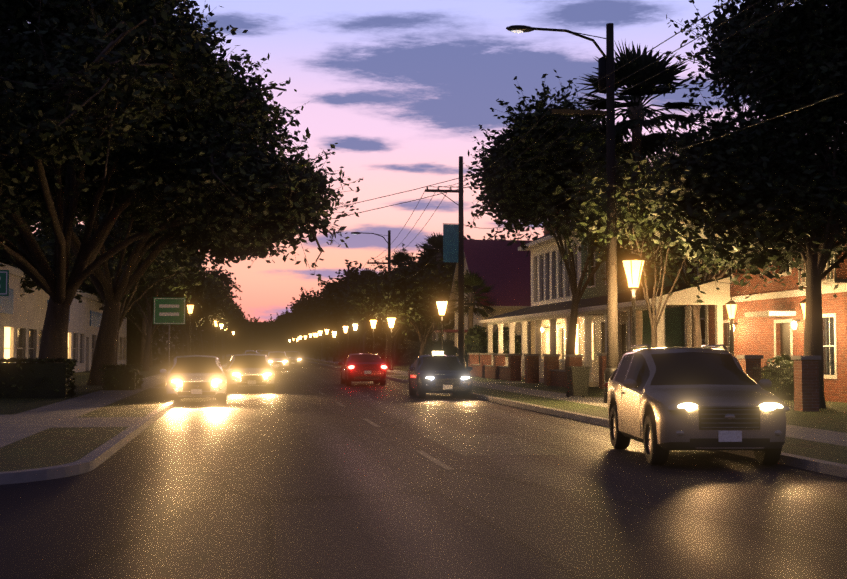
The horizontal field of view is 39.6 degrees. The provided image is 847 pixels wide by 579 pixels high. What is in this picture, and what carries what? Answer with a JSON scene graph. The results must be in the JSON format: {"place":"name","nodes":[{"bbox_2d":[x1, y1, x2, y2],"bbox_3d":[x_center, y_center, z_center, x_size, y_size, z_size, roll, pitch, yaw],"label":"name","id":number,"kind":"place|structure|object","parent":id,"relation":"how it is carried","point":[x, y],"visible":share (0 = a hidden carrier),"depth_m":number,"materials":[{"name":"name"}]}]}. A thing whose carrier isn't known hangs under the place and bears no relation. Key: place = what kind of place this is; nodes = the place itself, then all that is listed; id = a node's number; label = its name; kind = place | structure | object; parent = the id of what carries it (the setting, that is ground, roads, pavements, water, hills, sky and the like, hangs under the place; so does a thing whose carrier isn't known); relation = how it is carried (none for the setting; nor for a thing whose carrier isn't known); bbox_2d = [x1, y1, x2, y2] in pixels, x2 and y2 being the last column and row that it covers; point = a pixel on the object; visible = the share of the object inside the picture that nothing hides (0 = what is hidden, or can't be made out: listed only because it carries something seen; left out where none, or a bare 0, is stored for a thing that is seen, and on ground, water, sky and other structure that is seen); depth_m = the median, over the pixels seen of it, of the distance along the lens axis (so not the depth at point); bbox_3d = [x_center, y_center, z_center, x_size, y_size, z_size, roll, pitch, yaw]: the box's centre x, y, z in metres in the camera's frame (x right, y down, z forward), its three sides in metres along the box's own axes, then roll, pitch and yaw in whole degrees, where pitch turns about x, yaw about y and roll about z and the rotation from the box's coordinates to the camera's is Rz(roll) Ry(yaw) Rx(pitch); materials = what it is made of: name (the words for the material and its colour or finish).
{"place":"outdoors","nodes":[
{"label":"outdoors","id":0,"kind":"place"},
{"bbox_2d":[0,354,232,447],"bbox_3d":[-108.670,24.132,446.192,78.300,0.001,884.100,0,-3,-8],"label":"sidewalk","id":1,"kind":"structure","parent":0,"point":[25,424],"depth_m":26.30,"materials":[{"name":"concrete"}]},
{"bbox_2d":[0,361,846,578],"bbox_3d":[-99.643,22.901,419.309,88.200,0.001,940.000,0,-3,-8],"label":"road","id":2,"kind":"structure","parent":0,"point":[315,484],"depth_m":12.56,"materials":[{"name":"grey asphalt"}]},
{"bbox_2d":[160,355,231,403],"bbox_3d":[-7.172,2.799,37.076,2.227,1.475,4.733,1,-3,-11],"label":"car","id":3,"kind":"object","parent":2,"relation":"on","point":[195,376],"visible":0.94,"depth_m":35.34,"materials":[{"name":"paint"}]},
{"bbox_2d":[221,354,278,391],"bbox_3d":[-6.905,3.287,46.711,2.227,1.475,4.733,1,-3,-10],"label":"silver sedan","id":4,"kind":"object","parent":2,"relation":"on","point":[252,370],"visible":0.98,"depth_m":45.00,"materials":[{"name":"white paint"}]},
{"bbox_2d":[244,351,257,353],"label":"car","id":5,"kind":"object","parent":2,"relation":"on","point":[251,352],"visible":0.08,"depth_m":135.31,"materials":[{"name":"white paint"}]},
{"bbox_2d":[258,350,270,355],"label":"car","id":6,"kind":"object","parent":2,"relation":"on","point":[264,352],"visible":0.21,"depth_m":170.01,"materials":[{"name":"grey paint"}]},
{"bbox_2d":[267,351,290,369],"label":"car","id":7,"kind":"object","parent":2,"relation":"on","point":[280,359],"visible":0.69,"depth_m":91.93,"materials":[{"name":"white paint"}]},
{"bbox_2d":[285,351,303,366],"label":"car","id":8,"kind":"object","parent":2,"relation":"on","point":[296,358],"visible":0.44,"depth_m":108.01,"materials":[{"name":"grey paint"}]},
{"bbox_2d":[338,353,386,385],"bbox_3d":[-2.833,3.699,54.834,2.227,1.475,4.733,0,-3,-8],"label":"red sedan","id":9,"kind":"object","parent":2,"relation":"on","point":[358,367],"visible":1,"depth_m":52.74,"materials":[{"name":"paint"}]},
{"bbox_2d":[172,394,566,455],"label":"road patches","id":10,"kind":"object","parent":2,"relation":"on","point":[483,444],"visible":1,"depth_m":21.42,"materials":[{"name":"grey asphalt"}]},
{"bbox_2d":[288,373,452,469],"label":"road markings","id":11,"kind":"object","parent":2,"relation":"on","point":[436,461],"visible":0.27,"depth_m":18.30,"materials":[{"name":"paint"}]},
{"bbox_2d":[408,351,472,397],"bbox_3d":[0.543,2.955,41.262,2.227,1.587,4.733,0,-3,-6],"label":"navy sedan","id":12,"kind":"object","parent":2,"relation":"on","point":[437,372],"visible":1,"depth_m":39.75,"materials":[{"name":"paint"}]},
{"bbox_2d":[604,344,789,463],"bbox_3d":[4.122,1.721,18.316,2.276,1.731,4.613,0,-3,-1],"label":"silver suv","id":13,"kind":"object","parent":2,"relation":"on","point":[662,402],"visible":1,"depth_m":16.86,"materials":[{"name":"paint"}]},
{"bbox_2d":[31,0,842,322],"label":"sky","id":14,"kind":"structure","parent":0,"point":[401,87],"materials":[{"name":"purple"}]},
{"bbox_2d":[302,357,846,445],"bbox_3d":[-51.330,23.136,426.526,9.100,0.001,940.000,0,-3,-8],"label":"sidewalk","id":15,"kind":"structure","parent":0,"point":[820,435],"depth_m":35.00,"materials":[{"name":"concrete"}]},
{"bbox_2d":[309,332,311,357],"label":"street lamp","id":16,"kind":"object","parent":15,"relation":"on","point":[310,334],"visible":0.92,"depth_m":200.66,"materials":[{"name":"metal"}]},
{"bbox_2d":[313,331,315,358],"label":"street lamp","id":17,"kind":"object","parent":15,"relation":"on","point":[314,335],"visible":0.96,"depth_m":189.68,"materials":[{"name":"metal"}]},
{"bbox_2d":[315,332,317,358],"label":"street lamp","id":18,"kind":"object","parent":15,"relation":"on","point":[316,333],"visible":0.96,"depth_m":178.13,"materials":[{"name":"metal"}]},
{"bbox_2d":[318,330,321,359],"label":"street lamp","id":19,"kind":"object","parent":15,"relation":"on","point":[320,332],"visible":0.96,"depth_m":168.03,"materials":[{"name":"metal"}]},
{"bbox_2d":[325,328,328,360],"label":"street lamp","id":20,"kind":"object","parent":15,"relation":"on","point":[326,330],"visible":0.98,"depth_m":155.02,"materials":[{"name":"metal"}]},
{"bbox_2d":[332,329,336,361],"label":"street lamp","id":21,"kind":"object","parent":15,"relation":"on","point":[334,331],"visible":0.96,"depth_m":144.76,"materials":[{"name":"metal"}]},
{"bbox_2d":[333,265,349,356],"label":"utility pole","id":22,"kind":"object","parent":15,"relation":"on","point":[348,339],"visible":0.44,"depth_m":130.11,"materials":[{"name":"brown wood"}]},
{"bbox_2d":[343,323,347,362],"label":"street lamp","id":23,"kind":"object","parent":15,"relation":"on","point":[345,327],"visible":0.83,"depth_m":129.22,"materials":[{"name":"metal"}]},
{"bbox_2d":[353,321,357,353],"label":"street lamp","id":24,"kind":"object","parent":15,"relation":"on","point":[355,326],"visible":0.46,"depth_m":118.02,"materials":[{"name":"metal"}]},
{"bbox_2d":[351,230,390,368],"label":"utility pole","id":25,"kind":"object","parent":15,"relation":"on","point":[388,328],"visible":0.77,"depth_m":92.63,"materials":[{"name":"brown wood"}]},
{"bbox_2d":[370,316,376,353],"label":"street lamp","id":26,"kind":"object","parent":15,"relation":"on","point":[373,321],"visible":0.56,"depth_m":101.13,"materials":[{"name":"metal"}]},
{"bbox_2d":[387,313,395,369],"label":"street lamp","id":27,"kind":"object","parent":15,"relation":"on","point":[391,319],"visible":1,"depth_m":85.04,"materials":[{"name":"metal"}]},
{"bbox_2d":[435,296,447,354],"bbox_3d":[1.007,2.532,64.330,0.743,4.515,0.643,0,-3,-8],"label":"street lamp","id":28,"kind":"object","parent":15,"relation":"on","point":[441,302],"visible":0.56,"depth_m":64.26,"materials":[{"name":"metal"}]},
{"bbox_2d":[425,156,465,368],"bbox_3d":[1.081,-0.939,56.950,1.997,11.100,0.520,0,-3,-8],"label":"utility pole","id":29,"kind":"object","parent":15,"relation":"on","point":[453,243],"visible":0.81,"depth_m":57.02,"materials":[{"name":"brown wood"}]},
{"bbox_2d":[335,0,846,286],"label":"power lines","id":30,"kind":"object","parent":29,"relation":"attached to","point":[607,98],"visible":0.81,"depth_m":29.39,"materials":[{"name":"black metal"}]},
{"bbox_2d":[565,366,590,396],"bbox_3d":[4.896,2.925,37.300,0.620,0.986,0.760,0,-3,-8],"label":"wheelie bin","id":31,"kind":"object","parent":15,"relation":"on","point":[578,380],"visible":1,"depth_m":36.99,"materials":[{"name":"plastic"}]},
{"bbox_2d":[621,247,644,350],"bbox_3d":[5.767,1.001,32.243,0.725,4.325,0.628,0,-3,-8],"label":"street lamp","id":32,"kind":"object","parent":15,"relation":"on","point":[633,264],"visible":0.62,"depth_m":32.18,"materials":[{"name":"metal"}]},
{"label":"ground","id":33,"kind":"structure","parent":0,"visible":0},
{"bbox_2d":[0,218,53,296],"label":"tree","id":34,"kind":"object","parent":33,"relation":"on","point":[32,283],"visible":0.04,"depth_m":58.50,"materials":[{"name":"green plant"}]},
{"bbox_2d":[16,225,42,247],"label":"tree","id":35,"kind":"object","parent":33,"relation":"on","point":[35,234],"depth_m":74.28,"materials":[{"name":"green plant"}]},
{"bbox_2d":[0,262,126,372],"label":"building","id":36,"kind":"structure","parent":33,"relation":"on","point":[22,318],"depth_m":62.70,"materials":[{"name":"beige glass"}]},
{"bbox_2d":[0,270,8,295],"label":"street sign","id":37,"kind":"object","parent":36,"relation":"attached to","point":[4,282],"visible":1,"depth_m":22.61,"materials":[{"name":"teal metal"}]},
{"bbox_2d":[37,222,162,310],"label":"tree","id":38,"kind":"object","parent":33,"relation":"on","point":[90,290],"visible":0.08,"depth_m":88.60,"materials":[{"name":"green plant"}]},
{"bbox_2d":[0,362,228,484],"bbox_3d":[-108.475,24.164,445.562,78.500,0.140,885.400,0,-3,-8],"label":"kerb","id":39,"kind":"structure","parent":33,"relation":"on","point":[95,458],"depth_m":16.37,"materials":[{"name":"concrete"}]},
{"bbox_2d":[0,354,235,471],"bbox_3d":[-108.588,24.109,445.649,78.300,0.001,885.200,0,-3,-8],"label":"verge grass","id":40,"kind":"structure","parent":33,"relation":"on","point":[48,447],"depth_m":22.16,"materials":[{"name":"green plant"}]},
{"bbox_2d":[0,357,77,397],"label":"hedge","id":41,"kind":"object","parent":40,"relation":"on","point":[41,378],"visible":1,"depth_m":36.95,"materials":[{"name":"green plant"}]},
{"bbox_2d":[97,363,144,389],"bbox_3d":[-11.531,3.371,45.041,1.535,1.102,2.896,0,-3,-8],"label":"hedge","id":42,"kind":"object","parent":40,"relation":"on","point":[121,376],"visible":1,"depth_m":43.84,"materials":[{"name":"green plant"}]},
{"bbox_2d":[153,297,185,367],"bbox_3d":[-8.468,1.890,39.168,1.050,3.250,0.093,1,-3,-12],"label":"street sign","id":43,"kind":"object","parent":40,"relation":"on","point":[169,310],"visible":0.92,"depth_m":39.18,"materials":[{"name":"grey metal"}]},
{"bbox_2d":[187,301,193,354],"bbox_3d":[-12.857,2.716,64.803,0.464,4.194,0.402,0,-3,-8],"label":"street lamp","id":44,"kind":"object","parent":40,"relation":"on","point":[190,306],"visible":0.67,"depth_m":64.78,"materials":[{"name":"metal"}]},
{"bbox_2d":[214,320,216,356],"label":"street lamp","id":45,"kind":"object","parent":40,"relation":"on","point":[215,323],"visible":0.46,"depth_m":101.38,"materials":[{"name":"metal"}]},
{"bbox_2d":[219,322,222,364],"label":"street lamp","id":46,"kind":"object","parent":40,"relation":"on","point":[221,324],"visible":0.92,"depth_m":114.21,"materials":[{"name":"metal"}]},
{"bbox_2d":[224,328,226,362],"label":"street lamp","id":47,"kind":"object","parent":40,"relation":"on","point":[225,359],"visible":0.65,"depth_m":128.03,"materials":[{"name":"metal"}]},
{"bbox_2d":[32,209,219,364],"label":"avenue tree","id":48,"kind":"object","parent":33,"relation":"on","point":[115,238],"visible":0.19,"depth_m":65.67,"materials":[{"name":"green plant"}]},
{"bbox_2d":[140,302,146,364],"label":"tree","id":49,"kind":"object","parent":33,"relation":"on","point":[144,327],"visible":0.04,"depth_m":109.13,"materials":[{"name":"brown plant"}]},
{"bbox_2d":[0,135,288,384],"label":"oak tree","id":50,"kind":"object","parent":33,"relation":"on","point":[106,340],"visible":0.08,"depth_m":50.32,"materials":[{"name":"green plant"}]},
{"bbox_2d":[101,250,219,370],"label":"avenue tree","id":51,"kind":"object","parent":33,"relation":"on","point":[199,291],"visible":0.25,"depth_m":83.56,"materials":[{"name":"green plant"}]},
{"bbox_2d":[96,271,240,366],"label":"avenue tree","id":52,"kind":"object","parent":33,"relation":"on","point":[209,308],"visible":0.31,"depth_m":99.65,"materials":[{"name":"green plant"}]},
{"bbox_2d":[126,305,212,364],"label":"building","id":53,"kind":"structure","parent":33,"relation":"on","point":[160,350],"depth_m":132.18,"materials":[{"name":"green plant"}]},
{"bbox_2d":[0,0,362,362],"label":"oak tree","id":54,"kind":"object","parent":33,"relation":"on","point":[160,109],"visible":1,"depth_m":35.95,"materials":[{"name":"green plant"}]},
{"bbox_2d":[152,271,238,354],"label":"avenue tree","id":55,"kind":"object","parent":33,"relation":"on","point":[229,315],"visible":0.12,"depth_m":120.93,"materials":[{"name":"green plant"}]},
{"bbox_2d":[172,281,227,355],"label":"avenue tree","id":56,"kind":"object","parent":33,"relation":"on","point":[182,344],"visible":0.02,"depth_m":142.33,"materials":[{"name":"green plant"}]},
{"bbox_2d":[188,309,243,341],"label":"avenue tree","id":57,"kind":"object","parent":33,"relation":"on","point":[232,325],"visible":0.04,"depth_m":192.04,"materials":[{"name":"green plant"}]},
{"bbox_2d":[197,264,241,354],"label":"avenue tree","id":58,"kind":"object","parent":33,"relation":"on","point":[229,281],"visible":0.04,"depth_m":169.10,"materials":[{"name":"green plant"}]},
{"bbox_2d":[197,298,244,355],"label":"avenue tree","id":59,"kind":"object","parent":33,"relation":"on","point":[240,320],"visible":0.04,"depth_m":221.55,"materials":[{"name":"green plant"}]},
{"bbox_2d":[202,324,243,355],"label":"avenue tree","id":60,"kind":"object","parent":33,"relation":"on","point":[236,331],"visible":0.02,"depth_m":254.92,"materials":[{"name":"green plant"}]},
{"bbox_2d":[218,306,244,354],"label":"avenue tree","id":61,"kind":"object","parent":33,"relation":"on","point":[226,335],"depth_m":290.06,"materials":[{"name":"green plant"}]},
{"bbox_2d":[224,302,250,353],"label":"avenue tree","id":62,"kind":"object","parent":33,"relation":"on","point":[245,322],"visible":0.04,"depth_m":346.83,"materials":[{"name":"green plant"}]},
{"bbox_2d":[236,314,288,349],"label":"avenue tree","id":63,"kind":"object","parent":33,"relation":"on","point":[252,327],"visible":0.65,"depth_m":338.16,"materials":[{"name":"green plant"}]},
{"bbox_2d":[258,321,307,350],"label":"avenue tree","id":64,"kind":"object","parent":33,"relation":"on","point":[265,335],"visible":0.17,"depth_m":346.35,"materials":[{"name":"green plant"}]},
{"bbox_2d":[214,322,361,353],"bbox_3d":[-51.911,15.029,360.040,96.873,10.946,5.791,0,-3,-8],"label":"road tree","id":65,"kind":"object","parent":33,"relation":"on","point":[268,344],"visible":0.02,"depth_m":358.31,"materials":[{"name":"green plant"}]},
{"bbox_2d":[273,315,332,355],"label":"avenue tree","id":66,"kind":"object","parent":33,"relation":"on","point":[291,325],"visible":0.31,"depth_m":258.29,"materials":[{"name":"green plant"}]},
{"bbox_2d":[273,307,332,350],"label":"avenue tree","id":67,"kind":"object","parent":33,"relation":"on","point":[276,322],"visible":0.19,"depth_m":289.43,"materials":[{"name":"green plant"}]},
{"bbox_2d":[287,296,350,354],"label":"avenue tree","id":68,"kind":"object","parent":33,"relation":"on","point":[298,315],"visible":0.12,"depth_m":229.61,"materials":[{"name":"green plant"}]},
{"bbox_2d":[299,290,351,357],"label":"avenue tree","id":69,"kind":"object","parent":33,"relation":"on","point":[316,320],"visible":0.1,"depth_m":205.34,"materials":[{"name":"green plant"}]},
{"bbox_2d":[291,287,367,358],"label":"avenue tree","id":70,"kind":"object","parent":33,"relation":"on","point":[304,301],"visible":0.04,"depth_m":181.17,"materials":[{"name":"green plant"}]},
{"bbox_2d":[305,282,379,353],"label":"avenue tree","id":71,"kind":"object","parent":33,"relation":"on","point":[332,316],"visible":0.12,"depth_m":156.35,"materials":[{"name":"green plant"}]},
{"bbox_2d":[317,259,403,352],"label":"avenue tree","id":72,"kind":"object","parent":33,"relation":"on","point":[329,291],"visible":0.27,"depth_m":139.40,"materials":[{"name":"green plant"}]},
{"bbox_2d":[362,268,378,352],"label":"palm","id":73,"kind":"object","parent":33,"relation":"on","point":[364,334],"visible":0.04,"depth_m":152.31,"materials":[{"name":"brown plant"}]},
{"bbox_2d":[331,269,420,363],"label":"avenue tree","id":74,"kind":"object","parent":33,"relation":"on","point":[350,311],"visible":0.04,"depth_m":120.70,"materials":[{"name":"green plant"}]},
{"bbox_2d":[306,313,454,363],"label":"hedge row","id":75,"kind":"object","parent":33,"relation":"on","point":[408,347],"visible":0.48,"depth_m":142.55,"materials":[{"name":"green plant"}]},
{"bbox_2d":[344,243,433,362],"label":"avenue tree","id":76,"kind":"object","parent":33,"relation":"on","point":[363,298],"visible":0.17,"depth_m":104.00,"materials":[{"name":"green plant"}]},
{"bbox_2d":[386,248,418,269],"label":"palm","id":77,"kind":"object","parent":33,"relation":"on","point":[396,258],"visible":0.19,"depth_m":133.89,"materials":[{"name":"green plant"}]},
{"bbox_2d":[356,257,454,355],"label":"avenue tree","id":78,"kind":"object","parent":33,"relation":"on","point":[417,295],"visible":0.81,"depth_m":87.71,"materials":[{"name":"green plant"}]},
{"bbox_2d":[408,244,440,275],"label":"avenue tree","id":79,"kind":"object","parent":33,"relation":"on","point":[424,255],"visible":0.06,"depth_m":150.25,"materials":[{"name":"green plant"}]},
{"bbox_2d":[410,232,452,340],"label":"palm","id":80,"kind":"object","parent":33,"relation":"on","point":[435,241],"visible":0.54,"depth_m":98.11,"materials":[{"name":"green plant"}]},
{"bbox_2d":[425,236,505,274],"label":"avenue tree","id":81,"kind":"object","parent":33,"relation":"on","point":[443,264],"depth_m":99.37,"materials":[{"name":"green plant"}]},
{"bbox_2d":[443,269,495,370],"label":"palm","id":82,"kind":"object","parent":33,"relation":"on","point":[473,282],"visible":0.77,"depth_m":70.70,"materials":[{"name":"green plant"}]},
{"bbox_2d":[431,231,540,303],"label":"tree","id":83,"kind":"object","parent":33,"relation":"on","point":[448,275],"depth_m":84.00,"materials":[{"name":"green plant"}]},
{"bbox_2d":[435,225,555,364],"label":"building","id":84,"kind":"structure","parent":33,"relation":"on","point":[503,267],"depth_m":74.38,"materials":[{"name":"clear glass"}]},
{"bbox_2d":[467,353,583,387],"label":"porch wall","id":85,"kind":"structure","parent":33,"relation":"on","point":[554,375],"depth_m":56.30,"materials":[{"name":"brick"}]},
{"bbox_2d":[459,74,651,386],"bbox_3d":[6.140,-2.142,47.875,9.629,12.506,8.756,0,-3,-8],"label":"tree","id":86,"kind":"object","parent":33,"relation":"on","point":[517,198],"visible":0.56,"depth_m":45.87,"materials":[{"name":"green plant"}]},
{"bbox_2d":[506,23,618,402],"bbox_3d":[3.956,-2.120,33.618,3.317,11.100,0.860,0,-3,-8],"label":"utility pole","id":87,"kind":"object","parent":33,"relation":"on","point":[606,64],"visible":0.85,"depth_m":33.59,"materials":[{"name":"brown wood"}]},
{"bbox_2d":[10,138,605,263],"bbox_3d":[-8.809,-2.654,44.574,35.751,2.387,0.018,-2,-4,37],"label":"service drop","id":88,"kind":"object","parent":87,"relation":"attached to","point":[389,195],"visible":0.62,"depth_m":37.67,"materials":[{"name":"black metal"}]},
{"bbox_2d":[490,70,644,148],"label":"tree","id":89,"kind":"object","parent":33,"relation":"on","point":[562,104],"depth_m":70.93,"materials":[{"name":"green plant"}]},
{"bbox_2d":[302,354,846,464],"bbox_3d":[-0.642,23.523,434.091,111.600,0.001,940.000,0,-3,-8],"label":"verge grass","id":90,"kind":"structure","parent":33,"relation":"on","point":[831,416],"depth_m":29.37,"materials":[{"name":"green plant"}]},
{"bbox_2d":[425,339,457,356],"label":"round shrub","id":91,"kind":"object","parent":90,"relation":"on","point":[449,348],"visible":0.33,"depth_m":72.95,"materials":[{"name":"green plant"}]},
{"bbox_2d":[464,324,487,366],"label":"round shrub","id":92,"kind":"object","parent":90,"relation":"on","point":[476,341],"visible":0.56,"depth_m":68.46,"materials":[{"name":"green plant"}]},
{"bbox_2d":[493,327,521,357],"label":"round shrub","id":93,"kind":"object","parent":90,"relation":"on","point":[505,342],"visible":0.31,"depth_m":68.34,"materials":[{"name":"green plant"}]},
{"bbox_2d":[725,297,737,354],"bbox_3d":[10.186,1.876,38.833,0.464,3.244,0.402,0,-3,-8],"label":"garden lamp","id":94,"kind":"object","parent":90,"relation":"on","point":[731,306],"visible":0.67,"depth_m":38.80,"materials":[{"name":"glass"}]},
{"bbox_2d":[800,299,805,318],"bbox_3d":[11.108,1.708,34.019,0.464,3.094,0.402,0,-3,-8],"label":"garden lamp","id":95,"kind":"object","parent":90,"relation":"on","point":[802,303],"visible":0.08,"depth_m":34.02,"materials":[{"name":"glass"}]},
{"bbox_2d":[303,360,846,477],"bbox_3d":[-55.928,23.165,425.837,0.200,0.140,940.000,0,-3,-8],"label":"kerb","id":96,"kind":"structure","parent":33,"relation":"on","point":[819,465],"depth_m":25.21,"materials":[{"name":"concrete"}]},
{"bbox_2d":[479,226,729,386],"bbox_3d":[11.932,-0.669,54.764,14.320,10.200,29.100,0,-3,-8],"label":"house porch","id":97,"kind":"object","parent":33,"relation":"on","point":[551,299],"visible":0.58,"depth_m":54.12,"materials":[{"name":"beige wood"}]},
{"bbox_2d":[553,112,709,347],"bbox_3d":[6.462,-0.920,34.779,6.506,8.739,7.545,-2,-4,34],"label":"tree","id":98,"kind":"object","parent":33,"relation":"on","point":[629,209],"visible":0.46,"depth_m":34.55,"materials":[{"name":"green plant"}]},
{"bbox_2d":[560,41,704,350],"bbox_3d":[7.604,-2.655,42.393,5.180,12.876,5.328,0,-3,-8],"label":"tall palm","id":99,"kind":"object","parent":33,"relation":"on","point":[637,110],"visible":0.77,"depth_m":41.85,"materials":[{"name":"green plant"}]},
{"bbox_2d":[532,115,747,347],"bbox_3d":[9.389,-1.262,41.351,10.922,10.089,9.085,-2,-3,29],"label":"tree","id":100,"kind":"object","parent":33,"relation":"on","point":[695,326],"visible":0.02,"depth_m":41.90,"materials":[{"name":"green plant"}]},
{"bbox_2d":[597,353,820,410],"bbox_3d":[8.279,2.804,37.336,0.540,1.500,17.040,0,-3,-8],"label":"fence","id":101,"kind":"object","parent":33,"relation":"on","point":[806,383],"visible":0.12,"depth_m":29.19,"materials":[{"name":"red"}]},
{"bbox_2d":[620,0,846,407],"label":"tree","id":102,"kind":"object","parent":33,"relation":"on","point":[762,195],"visible":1,"depth_m":30.22,"materials":[{"name":"green plant"}]},
{"bbox_2d":[704,153,846,402],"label":"brick house","id":103,"kind":"structure","parent":33,"relation":"on","point":[763,326],"depth_m":37.44,"materials":[{"name":"red brick"}]},
{"bbox_2d":[733,320,799,329],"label":"brick house wall lamps","id":104,"kind":"object","parent":103,"relation":"attached to","point":[794,325],"visible":0.71,"depth_m":36.40,"materials":[{"name":"white"}]},
{"bbox_2d":[761,353,793,399],"bbox_3d":[10.951,2.651,35.607,1.595,1.506,2.194,0,-3,-8],"label":"shrub","id":105,"kind":"object","parent":33,"relation":"on","point":[787,361],"visible":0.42,"depth_m":35.16,"materials":[{"name":"green plant"}]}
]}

